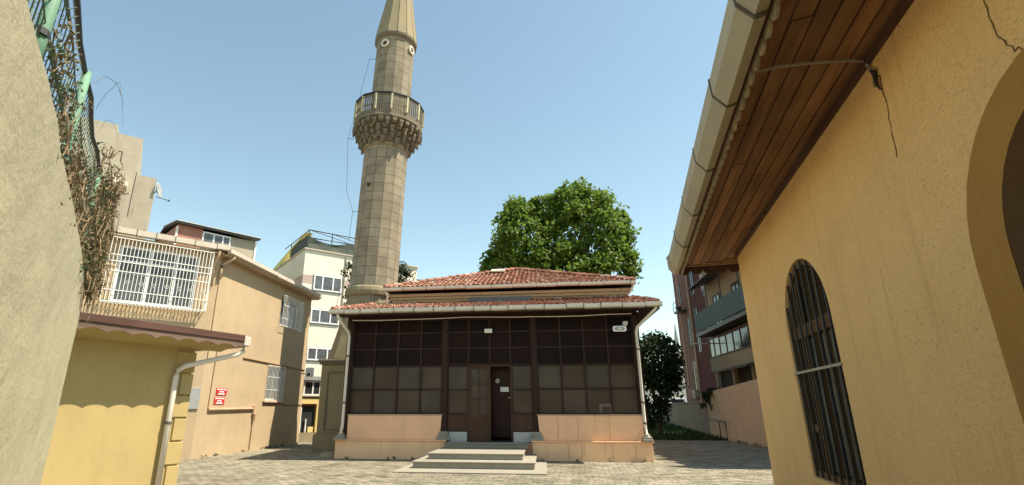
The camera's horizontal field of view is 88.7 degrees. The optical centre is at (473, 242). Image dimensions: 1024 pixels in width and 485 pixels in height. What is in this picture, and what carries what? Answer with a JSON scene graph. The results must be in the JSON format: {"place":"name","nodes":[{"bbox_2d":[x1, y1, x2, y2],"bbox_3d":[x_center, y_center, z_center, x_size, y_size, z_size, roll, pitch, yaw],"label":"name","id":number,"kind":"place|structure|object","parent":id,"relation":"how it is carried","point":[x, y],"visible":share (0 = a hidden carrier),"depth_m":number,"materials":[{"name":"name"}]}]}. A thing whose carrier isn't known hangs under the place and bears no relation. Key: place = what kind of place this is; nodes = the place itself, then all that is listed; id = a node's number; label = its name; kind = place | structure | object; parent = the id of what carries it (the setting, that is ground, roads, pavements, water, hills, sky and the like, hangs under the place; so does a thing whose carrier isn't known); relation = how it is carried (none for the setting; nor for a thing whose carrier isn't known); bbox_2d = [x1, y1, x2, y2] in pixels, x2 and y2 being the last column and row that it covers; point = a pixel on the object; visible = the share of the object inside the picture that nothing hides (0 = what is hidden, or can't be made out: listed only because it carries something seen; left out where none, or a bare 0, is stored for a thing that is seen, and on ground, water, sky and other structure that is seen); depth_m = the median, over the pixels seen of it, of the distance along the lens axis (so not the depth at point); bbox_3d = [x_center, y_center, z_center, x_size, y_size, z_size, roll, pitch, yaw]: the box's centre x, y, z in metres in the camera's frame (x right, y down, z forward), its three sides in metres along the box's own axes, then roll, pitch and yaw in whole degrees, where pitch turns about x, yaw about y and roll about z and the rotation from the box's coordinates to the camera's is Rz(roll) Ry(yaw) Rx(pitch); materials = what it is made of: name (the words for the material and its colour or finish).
{"place":"outdoors","nodes":[
{"label":"outdoors","id":0,"kind":"place"},
{"bbox_2d":[56,111,156,238],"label":"concrete block","id":1,"kind":"structure","parent":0,"point":[134,209],"depth_m":45.35,"materials":[{"name":"beige concrete"}]},
{"bbox_2d":[127,172,136,216],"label":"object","id":2,"kind":"structure","parent":1,"relation":"in","point":[136,172],"depth_m":45.06,"materials":[{"name":"beige metal"}]},
{"bbox_2d":[154,182,169,201],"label":"satellite dish","id":3,"kind":"object","parent":1,"relation":"attached to","point":[158,190],"visible":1,"depth_m":47.66,"materials":[{"name":"grey metal"}]},
{"bbox_2d":[155,219,261,259],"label":"brick penthouse block","id":4,"kind":"structure","parent":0,"point":[244,244],"depth_m":38.82,"materials":[{"name":"concrete"}]},
{"bbox_2d":[202,231,230,244],"bbox_3d":[-19.073,-0.058,38.714,2.000,1.150,0.050,17,-24,-42],"label":"window","id":5,"kind":"structure","parent":4,"relation":"in","point":[207,237],"depth_m":38.72,"materials":[{"name":"white glass"}]},
{"bbox_2d":[318,451,334,457],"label":"stone slab","id":6,"kind":"structure","parent":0,"point":[328,454],"depth_m":16.78,"materials":[{"name":"grey stone"}]},
{"bbox_2d":[28,0,727,358],"label":"sky","id":7,"kind":"structure","parent":0,"point":[242,111],"materials":[{"name":"blue"}]},
{"bbox_2d":[176,440,773,484],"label":"courtyard paving","id":8,"kind":"structure","parent":0,"point":[688,462],"depth_m":13.37,"materials":[{"name":"grey stone"}]},
{"bbox_2d":[0,0,83,484],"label":"boundary wall","id":9,"kind":"structure","parent":8,"relation":"on","point":[40,264],"depth_m":2.43,"materials":[{"name":"paint"}]},
{"bbox_2d":[27,0,101,248],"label":"chain link fence","id":10,"kind":"object","parent":9,"relation":"on","point":[47,13],"visible":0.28,"depth_m":3.02,"materials":[{"name":"metal"}]},
{"bbox_2d":[43,7,128,322],"bbox_3d":[-2.969,-0.456,4.065,0.374,1.793,4.440,11,-21,-32],"label":"dry creeper","id":11,"kind":"object","parent":10,"relation":"attached to","point":[95,225],"visible":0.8,"depth_m":4.44,"materials":[{"name":"brown plant"}]},
{"bbox_2d":[40,312,250,484],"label":"yellow hut","id":12,"kind":"object","parent":8,"relation":"on","point":[122,413],"visible":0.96,"depth_m":9.43,"materials":[{"name":"paint"}]},
{"bbox_2d":[78,220,322,459],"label":"yellow house","id":13,"kind":"structure","parent":8,"relation":"on","point":[224,288],"depth_m":18.33,"materials":[{"name":"paint"}]},
{"bbox_2d":[98,236,214,312],"bbox_3d":[-10.157,1.099,16.908,2.924,2.037,0.497,14,-22,-36],"label":"window","id":14,"kind":"structure","parent":13,"relation":"in","point":[145,277],"depth_m":16.92,"materials":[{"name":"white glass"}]},
{"bbox_2d":[213,397,224,403],"bbox_3d":[-8.719,5.421,17.908,0.014,0.240,0.600,-2,-18,7],"label":"red sign","id":15,"kind":"object","parent":13,"relation":"attached to","point":[219,400],"visible":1,"depth_m":17.91,"materials":[{"name":"plastic"}]},
{"bbox_2d":[216,388,226,394],"bbox_3d":[-8.712,5.153,18.055,0.014,0.240,0.620,-2,-18,7],"label":"red sign","id":16,"kind":"object","parent":13,"relation":"attached to","point":[221,391],"visible":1,"depth_m":18.04,"materials":[{"name":"plastic"}]},
{"bbox_2d":[264,365,285,400],"bbox_3d":[-8.291,5.852,21.660,0.208,1.402,1.482,-2,-18,7],"label":"window","id":17,"kind":"structure","parent":13,"relation":"in","point":[273,382],"depth_m":21.70,"materials":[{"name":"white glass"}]},
{"bbox_2d":[278,295,304,331],"bbox_3d":[-8.144,3.176,23.208,0.328,1.322,1.892,-2,-18,7],"label":"window","id":18,"kind":"structure","parent":13,"relation":"in","point":[289,310],"depth_m":23.20,"materials":[{"name":"white glass"}]},
{"bbox_2d":[300,367,313,376],"bbox_3d":[-7.634,5.926,23.862,0.622,0.400,0.284,-2,-18,7],"label":"wall lamp","id":19,"kind":"object","parent":13,"relation":"attached to","point":[309,372],"visible":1,"depth_m":23.73,"materials":[{"name":"white plastic"}]},
{"bbox_2d":[298,376,320,441],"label":"corner shop","id":20,"kind":"structure","parent":8,"relation":"on","point":[310,397],"depth_m":25.58,"materials":[{"name":"yellow paint"}]},
{"bbox_2d":[300,406,314,432],"bbox_3d":[-8.215,8.591,25.375,0.940,1.220,0.040,12,-21,-34],"label":"shop window","id":21,"kind":"structure","parent":20,"relation":"in","point":[308,412],"depth_m":25.46,"materials":[{"name":"grey glass"}]},
{"bbox_2d":[307,427,312,432],"bbox_3d":[-7.938,9.075,25.318,0.260,0.255,0.090,12,-21,-34],"label":"shop box","id":22,"kind":"object","parent":20,"relation":"on","point":[309,429],"visible":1,"depth_m":25.27,"materials":[{"name":"yellow paint"}]},
{"bbox_2d":[303,380,320,395],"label":"window","id":23,"kind":"structure","parent":20,"relation":"in","point":[309,387],"depth_m":25.90,"materials":[{"name":"white glass"}]},
{"bbox_2d":[312,0,424,449],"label":"minaret","id":24,"kind":"object","parent":8,"relation":"on","point":[387,130],"visible":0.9,"depth_m":24.30,"materials":[{"name":"stone"}]},
{"bbox_2d":[333,62,368,318],"bbox_3d":[-5.816,-3.084,25.101,0.830,13.521,0.066,-2,-18,7],"label":"lightning wire","id":25,"kind":"object","parent":24,"relation":"hanging from","point":[347,194],"visible":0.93,"depth_m":24.71,"materials":[{"name":"grey metal"}]},
{"bbox_2d":[392,442,546,474],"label":"entrance steps","id":26,"kind":"structure","parent":8,"relation":"on","point":[507,458],"depth_m":13.83,"materials":[{"name":"grey stone"}]},
{"bbox_2d":[200,438,767,462],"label":"weeds","id":27,"kind":"object","parent":8,"relation":"on","point":[542,459],"visible":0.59,"depth_m":20.90,"materials":[{"name":"green plant"}]},
{"bbox_2d":[329,267,662,461],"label":"mosque","id":28,"kind":"structure","parent":8,"relation":"on","point":[560,388],"depth_m":17.02,"materials":[{"name":"brown paint"}]},
{"bbox_2d":[469,367,488,441],"bbox_3d":[0.179,5.174,16.788,0.650,2.290,0.044,-2,-18,7],"label":"door","id":29,"kind":"structure","parent":28,"relation":"in","point":[478,376],"depth_m":16.78,"materials":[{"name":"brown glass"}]},
{"bbox_2d":[484,329,491,332],"bbox_3d":[0.493,2.932,17.310,0.250,0.138,0.204,-2,-18,7],"label":"floodlight","id":30,"kind":"object","parent":28,"relation":"attached to","point":[488,330],"visible":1,"depth_m":17.23,"materials":[{"name":"white plastic"}]},
{"bbox_2d":[353,313,630,320],"bbox_3d":[0.460,2.488,17.352,9.302,0.070,0.119,-2,-18,7],"label":"eave cable","id":31,"kind":"object","parent":28,"relation":"attached to","point":[492,316],"visible":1,"depth_m":17.35,"materials":[{"name":"white metal"}]},
{"bbox_2d":[490,364,513,437],"bbox_3d":[0.969,5.205,17.246,0.820,2.330,0.131,-2,-18,7],"label":"inner door","id":32,"kind":"structure","parent":28,"relation":"in","point":[500,376],"depth_m":17.24,"materials":[{"name":"brown paint"}]},
{"bbox_2d":[613,326,626,331],"bbox_3d":[4.642,2.768,16.667,0.420,0.180,0.315,-2,-18,7],"label":"horn loudspeaker","id":33,"kind":"object","parent":28,"relation":"attached to","point":[618,328],"visible":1,"depth_m":16.53,"materials":[{"name":"white plastic"}]},
{"bbox_2d":[695,417,727,440],"bbox_3d":[12.759,9.999,28.169,0.059,1.078,5.431,-2,-18,7],"label":"pipe rail","id":34,"kind":"object","parent":8,"relation":"on","point":[719,425],"visible":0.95,"depth_m":26.55,"materials":[{"name":"metal"}]},
{"bbox_2d":[667,0,1023,484],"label":"yellow building","id":35,"kind":"structure","parent":8,"relation":"on","point":[858,227],"depth_m":3.87,"materials":[{"name":"paint"}]},
{"bbox_2d":[749,59,876,87],"bbox_3d":[2.526,-1.275,3.893,0.943,0.243,0.060,1,-18,-2],"label":"loose cable","id":36,"kind":"object","parent":35,"relation":"attached to","point":[868,66],"visible":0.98,"depth_m":3.89,"materials":[{"name":"grey plastic"}]},
{"bbox_2d":[786,259,866,484],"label":"arched window","id":37,"kind":"structure","parent":35,"relation":"in","point":[835,449],"depth_m":5.65,"materials":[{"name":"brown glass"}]},
{"bbox_2d":[870,69,880,89],"bbox_3d":[2.974,-1.205,3.868,0.032,0.210,0.071,-10,-20,28],"label":"cable stub","id":38,"kind":"object","parent":35,"relation":"attached to","point":[874,75],"visible":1,"depth_m":3.86,"materials":[{"name":"black plastic"}]},
{"bbox_2d":[644,374,686,401],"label":"distant building","id":39,"kind":"structure","parent":0,"point":[680,393],"depth_m":85.12,"materials":[{"name":"white paint"}]},
{"bbox_2d":[663,398,686,402],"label":"parked car","id":40,"kind":"object","parent":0,"point":[678,400],"visible":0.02,"depth_m":52.03,"materials":[{"name":"white paint"}]},
{"bbox_2d":[648,421,725,440],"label":"lawn ground","id":41,"kind":"structure","parent":0,"point":[684,431],"depth_m":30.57,"materials":[{"name":"green plant"}]},
{"bbox_2d":[640,329,689,433],"bbox_3d":[10.690,8.213,31.003,3.833,6.044,3.656,-2,-18,7],"label":"broadleaf tree","id":42,"kind":"object","parent":41,"relation":"on","point":[666,377],"visible":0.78,"depth_m":30.23,"materials":[{"name":"green plant"}]},
{"bbox_2d":[666,256,716,401],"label":"red apartment block","id":43,"kind":"structure","parent":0,"point":[702,378],"depth_m":40.10,"materials":[{"name":"concrete"}]},
{"bbox_2d":[676,284,681,305],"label":"window","id":44,"kind":"structure","parent":43,"relation":"in","point":[678,284],"depth_m":43.71,"materials":[{"name":"glass"}]},
{"bbox_2d":[687,317,693,345],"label":"window","id":45,"kind":"structure","parent":43,"relation":"in","point":[688,319],"depth_m":41.02,"materials":[{"name":"glass"}]},
{"bbox_2d":[689,271,694,295],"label":"window","id":46,"kind":"structure","parent":43,"relation":"in","point":[691,281],"depth_m":39.17,"materials":[{"name":"glass"}]},
{"bbox_2d":[691,390,699,397],"bbox_3d":[16.843,11.495,39.636,0.332,0.600,0.900,-2,-18,7],"label":"air conditioner","id":47,"kind":"object","parent":43,"relation":"attached to","point":[695,393],"visible":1,"depth_m":39.27,"materials":[{"name":"metal"}]},
{"bbox_2d":[692,361,698,369],"bbox_3d":[16.686,9.228,39.111,0.332,0.600,0.900,-2,-18,7],"label":"air conditioner","id":48,"kind":"object","parent":43,"relation":"attached to","point":[694,365],"visible":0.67,"depth_m":39.03,"materials":[{"name":"metal"}]},
{"bbox_2d":[693,370,698,389],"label":"window","id":49,"kind":"structure","parent":43,"relation":"in","point":[694,371],"depth_m":39.89,"materials":[{"name":"glass"}]},
{"bbox_2d":[693,307,702,352],"bbox_3d":[16.361,6.387,38.103,0.050,3.200,0.900,-2,-18,7],"label":"window","id":50,"kind":"structure","parent":43,"relation":"in","point":[700,349],"depth_m":37.90,"materials":[{"name":"glass"}]},
{"bbox_2d":[686,248,756,389],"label":"balcony building","id":51,"kind":"structure","parent":0,"point":[722,315],"depth_m":27.52,"materials":[{"name":"beige paint"}]},
{"bbox_2d":[712,292,722,323],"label":"window","id":52,"kind":"structure","parent":51,"relation":"in","point":[716,297],"depth_m":30.00,"materials":[{"name":"grey glass"}]},
{"bbox_2d":[708,322,751,358],"bbox_3d":[13.150,4.500,25.201,0.050,1.150,11.750,-2,-18,7],"label":"window","id":53,"kind":"structure","parent":51,"relation":"in","point":[738,338],"depth_m":27.29,"materials":[{"name":"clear glass"}]},
{"bbox_2d":[730,280,743,314],"bbox_3d":[13.544,2.900,26.848,0.050,1.800,1.200,-2,-18,7],"label":"window","id":54,"kind":"structure","parent":51,"relation":"in","point":[734,285],"depth_m":27.06,"materials":[{"name":"grey glass"}]},
{"label":"ground","id":55,"kind":"structure","parent":0,"visible":0},
{"bbox_2d":[273,229,418,376],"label":"white apartment block","id":56,"kind":"structure","parent":55,"relation":"on","point":[315,265],"depth_m":43.76,"materials":[{"name":"paint"}]},
{"bbox_2d":[306,347,330,359],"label":"window","id":57,"kind":"structure","parent":56,"relation":"in","point":[313,353],"depth_m":41.77,"materials":[{"name":"white glass"}]},
{"bbox_2d":[310,308,338,324],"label":"window","id":58,"kind":"structure","parent":56,"relation":"in","point":[321,316],"depth_m":42.77,"materials":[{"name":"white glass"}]},
{"bbox_2d":[313,274,341,292],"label":"window","id":59,"kind":"structure","parent":56,"relation":"in","point":[321,282],"depth_m":43.70,"materials":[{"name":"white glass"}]},
{"bbox_2d":[340,259,416,304],"bbox_3d":[-5.806,5.701,30.955,4.392,10.970,3.978,-16,-24,40],"label":"conifer tree","id":60,"kind":"object","parent":55,"relation":"on","point":[405,272],"visible":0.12,"depth_m":31.78,"materials":[{"name":"green plant"}]},
{"bbox_2d":[477,176,643,290],"bbox_3d":[6.034,3.849,35.840,11.712,17.475,8.251,-2,-18,7],"label":"broadleaf tree","id":61,"kind":"object","parent":55,"relation":"on","point":[584,212],"visible":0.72,"depth_m":35.23,"materials":[{"name":"green plant"}]},
{"bbox_2d":[674,322,679,353],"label":"distant minaret","id":62,"kind":"object","parent":55,"relation":"on","point":[676,338],"visible":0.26,"depth_m":152.17,"materials":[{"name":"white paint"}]},
{"bbox_2d":[662,401,710,434],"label":"old wall","id":63,"kind":"structure","parent":55,"relation":"on","point":[683,414],"depth_m":33.17,"materials":[{"name":"grey paint"}]},
{"bbox_2d":[700,387,720,409],"bbox_3d":[13.344,9.386,28.845,1.153,2.663,2.920,-2,-18,7],"label":"ivy shrub","id":64,"kind":"object","parent":55,"relation":"on","point":[706,394],"visible":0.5,"depth_m":28.85,"materials":[{"name":"green plant"}]},
{"bbox_2d":[707,379,767,446],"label":"garden wall","id":65,"kind":"structure","parent":55,"relation":"on","point":[737,408],"depth_m":24.49,"materials":[{"name":"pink paint"}]}
]}

